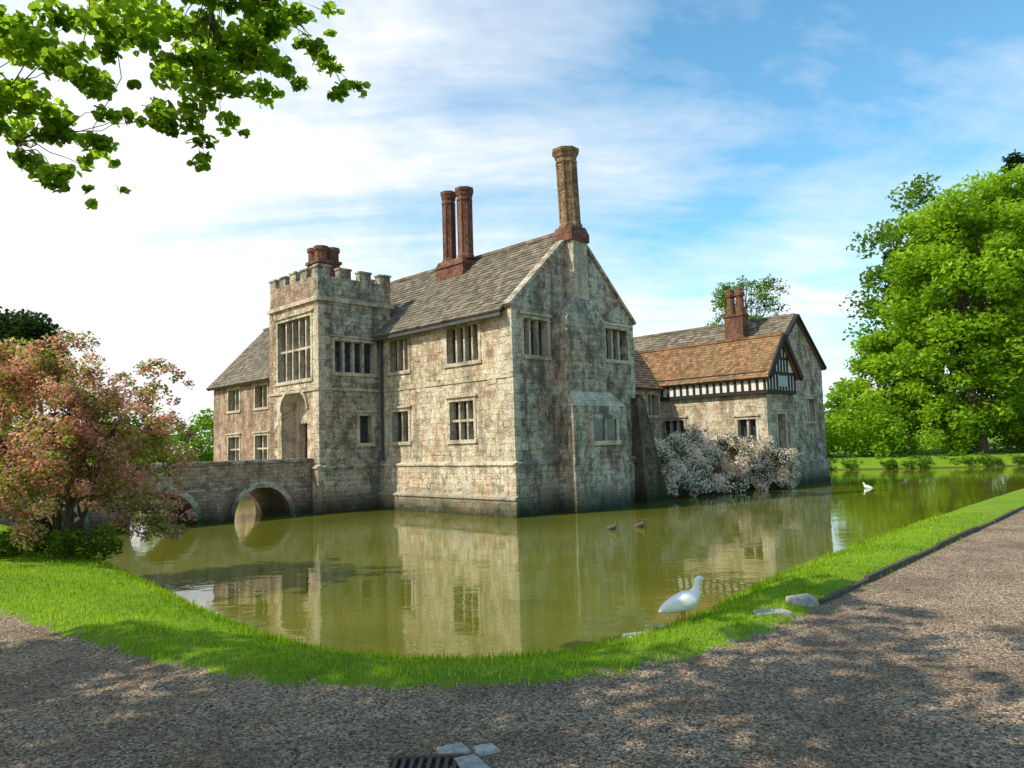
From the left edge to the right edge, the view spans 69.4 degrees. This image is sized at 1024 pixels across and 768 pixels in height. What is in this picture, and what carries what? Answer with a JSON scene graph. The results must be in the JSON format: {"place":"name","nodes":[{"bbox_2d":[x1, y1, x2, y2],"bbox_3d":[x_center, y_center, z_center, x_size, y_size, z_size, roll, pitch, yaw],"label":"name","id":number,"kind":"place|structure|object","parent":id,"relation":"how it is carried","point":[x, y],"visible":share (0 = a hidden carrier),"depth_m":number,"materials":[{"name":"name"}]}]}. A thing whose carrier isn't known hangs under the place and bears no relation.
{"place":"outdoors","nodes":[
{"label":"outdoors","id":0,"kind":"place"},
{"bbox_2d":[0,431,1023,767],"bbox_3d":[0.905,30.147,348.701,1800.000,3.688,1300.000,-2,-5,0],"label":"ground","id":1,"kind":"structure","parent":0,"point":[998,541],"depth_m":5.03,"materials":[{"name":"green plant"}]},
{"bbox_2d":[0,306,82,434],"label":"oak tree","id":2,"kind":"object","parent":1,"relation":"on","point":[26,326],"visible":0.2,"depth_m":59.70,"materials":[{"name":"green plant"}]},
{"bbox_2d":[0,328,200,560],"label":"pink hawthorn tree","id":3,"kind":"object","parent":1,"relation":"on","point":[63,460],"visible":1,"depth_m":12.36,"materials":[{"name":"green plant"}]},
{"bbox_2d":[0,410,213,465],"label":"shrubbery","id":4,"kind":"object","parent":1,"relation":"on","point":[208,455],"visible":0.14,"depth_m":54.14,"materials":[{"name":"green plant"}]},
{"bbox_2d":[0,458,312,534],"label":"stone arch bridge","id":5,"kind":"structure","parent":1,"relation":"on","point":[213,492],"depth_m":25.16,"materials":[{"name":"grey stone"}]},
{"bbox_2d":[0,0,370,209],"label":"lime tree","id":6,"kind":"object","parent":1,"relation":"on","point":[23,42],"visible":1,"depth_m":6.21,"materials":[{"name":"green plant"}]},
{"bbox_2d":[388,753,462,767],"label":"drain grate","id":7,"kind":"object","parent":1,"relation":"on","point":[430,760],"visible":0.91,"depth_m":3.89,"materials":[{"name":"metal"}]},
{"bbox_2d":[436,742,470,754],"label":"paving slab","id":8,"kind":"structure","parent":1,"relation":"on","point":[459,747],"depth_m":4.01,"materials":[{"name":"stone"}]},
{"bbox_2d":[1,385,930,458],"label":"distant tree belt","id":9,"kind":"object","parent":1,"relation":"on","point":[827,413],"visible":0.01,"depth_m":105.22,"materials":[{"name":"green plant"}]},
{"bbox_2d":[453,754,488,767],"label":"paving slab","id":10,"kind":"structure","parent":1,"relation":"on","point":[472,761],"depth_m":3.83,"materials":[{"name":"stone"}]},
{"bbox_2d":[472,743,499,755],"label":"paving slab","id":11,"kind":"structure","parent":1,"relation":"on","point":[485,749],"depth_m":4.00,"materials":[{"name":"stone"}]},
{"bbox_2d":[0,512,998,692],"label":"grass","id":12,"kind":"structure","parent":1,"relation":"on","point":[779,576],"depth_m":7.25,"materials":[{"name":"green plant"}]},
{"bbox_2d":[0,554,1023,767],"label":"gravel pebbles","id":13,"kind":"object","parent":1,"relation":"on","point":[628,749],"visible":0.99,"depth_m":4.40,"materials":[{"name":"grey gravel"}]},
{"bbox_2d":[214,245,829,517],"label":"stone walls","id":14,"kind":"structure","parent":1,"relation":"on","point":[429,469],"depth_m":27.79,"materials":[{"name":"beige stone"}]},
{"bbox_2d":[234,319,780,459],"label":"leaded windows","id":15,"kind":"structure","parent":14,"relation":"on","point":[363,429],"depth_m":28.87,"materials":[{"name":"black glass"}]},
{"bbox_2d":[206,233,824,390],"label":"tiled roofs","id":16,"kind":"structure","parent":14,"relation":"on","point":[487,283],"depth_m":34.29,"materials":[{"name":"tile"}]},
{"bbox_2d":[225,240,826,462],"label":"stone trim","id":17,"kind":"structure","parent":14,"relation":"attached to","point":[294,399],"depth_m":28.23,"materials":[{"name":"beige stone"}]},
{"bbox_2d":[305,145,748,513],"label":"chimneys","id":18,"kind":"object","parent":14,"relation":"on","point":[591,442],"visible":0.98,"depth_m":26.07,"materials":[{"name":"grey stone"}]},
{"bbox_2d":[655,434,713,459],"bbox_3d":[7.120,2.957,33.433,5.418,1.466,3.575,3,-7,-45],"label":"garden shrub","id":19,"kind":"object","parent":14,"relation":"on","point":[672,442],"visible":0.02,"depth_m":32.54,"materials":[{"name":"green plant"}]},
{"bbox_2d":[654,423,801,496],"bbox_3d":[8.810,3.173,31.352,8.955,3.109,2.158,2,-6,-34],"label":"flowering clematis","id":20,"kind":"object","parent":14,"relation":"attached to","point":[744,457],"visible":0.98,"depth_m":31.37,"materials":[{"name":"white plant"}]},
{"bbox_2d":[657,333,803,400],"bbox_3d":[9.263,-0.589,37.230,3.500,2.793,9.425,3,-7,-45],"label":"timber framing","id":21,"kind":"object","parent":14,"relation":"on","point":[781,374],"visible":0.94,"depth_m":34.30,"materials":[{"name":"white paint"}]},
{"bbox_2d":[622,631,653,638],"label":"stone slab","id":22,"kind":"structure","parent":1,"relation":"on","point":[625,634],"depth_m":6.79,"materials":[{"name":"grey stone"}]},
{"bbox_2d":[658,576,708,621],"bbox_3d":[1.641,2.059,7.072,0.507,0.427,0.226,-1,-5,-7],"label":"white duck","id":23,"kind":"object","parent":1,"relation":"on","point":[682,602],"visible":1,"depth_m":7.01},
{"bbox_2d":[704,274,790,326],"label":"ash tree","id":24,"kind":"object","parent":1,"relation":"on","point":[721,294],"visible":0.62,"depth_m":62.13,"materials":[{"name":"green plant"}]},
{"bbox_2d":[753,609,791,616],"bbox_3d":[2.394,2.140,6.818,0.344,0.112,0.164,-1,-5,-6],"label":"stone block","id":25,"kind":"object","parent":1,"relation":"on","point":[770,612],"depth_m":6.77,"materials":[{"name":"grey stone"}]},
{"bbox_2d":[786,593,817,606],"bbox_3d":[2.848,2.148,7.262,0.292,0.142,0.182,0,-5,-17],"label":"stone block","id":26,"kind":"object","parent":1,"relation":"on","point":[809,600],"depth_m":7.20,"materials":[{"name":"grey stone"}]},
{"bbox_2d":[827,320,948,453],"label":"sycamore tree","id":27,"kind":"object","parent":1,"relation":"on","point":[873,362],"visible":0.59,"depth_m":54.77,"materials":[{"name":"green plant"}]},
{"bbox_2d":[868,246,944,449],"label":"tree","id":28,"kind":"object","parent":1,"relation":"on","point":[884,257],"visible":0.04,"depth_m":62.57,"materials":[{"name":"green plant"}]},
{"bbox_2d":[838,172,991,442],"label":"sycamore tree","id":29,"kind":"object","parent":1,"relation":"on","point":[883,237],"visible":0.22,"depth_m":67.07,"materials":[{"name":"green plant"}]},
{"bbox_2d":[818,505,1023,604],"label":"timber kerb edging","id":30,"kind":"object","parent":1,"relation":"on","point":[874,575],"visible":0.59,"depth_m":9.33,"materials":[{"name":"brown wood"}]},
{"bbox_2d":[823,370,1023,456],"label":"shrubbery","id":31,"kind":"object","parent":1,"relation":"on","point":[851,441],"visible":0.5,"depth_m":51.48,"materials":[{"name":"green plant"}]},
{"bbox_2d":[829,450,1023,469],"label":"waterside plants","id":32,"kind":"object","parent":1,"relation":"on","point":[925,461],"visible":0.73,"depth_m":48.27,"materials":[{"name":"green plant"}]},
{"bbox_2d":[872,170,1023,453],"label":"sycamore tree","id":33,"kind":"object","parent":1,"relation":"on","point":[921,293],"visible":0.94,"depth_m":50.31,"materials":[{"name":"green plant"}]},
{"bbox_2d":[930,162,1023,424],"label":"sycamore tree","id":34,"kind":"object","parent":1,"relation":"on","point":[1006,183],"visible":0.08,"depth_m":54.14,"materials":[{"name":"green plant"}]},
{"bbox_2d":[999,149,1023,333],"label":"pine tree","id":35,"kind":"object","parent":1,"relation":"on","point":[1016,159],"visible":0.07,"depth_m":61.35,"materials":[{"name":"green plant"}]},
{"bbox_2d":[0,0,1023,453],"label":"sky","id":36,"kind":"structure","parent":0,"point":[717,141],"materials":[{"name":"blue"}]},
{"bbox_2d":[14,466,1023,658],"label":"moat water","id":37,"kind":"structure","parent":0,"point":[395,582],"depth_m":15.13,"materials":[{"name":"green liquid"}]},
{"bbox_2d":[604,521,617,529],"bbox_3d":[2.620,3.737,19.454,0.422,0.272,0.188,-1,-5,-11],"label":"mallard duck","id":38,"kind":"object","parent":37,"relation":"on","point":[612,527],"visible":0.94,"depth_m":19.40},
{"bbox_2d":[633,518,646,527],"bbox_3d":[3.421,3.746,19.852,0.422,0.272,0.188,-1,-5,-6],"label":"mallard duck","id":39,"kind":"object","parent":37,"relation":"on","point":[639,525],"visible":0.94,"depth_m":19.78}
]}

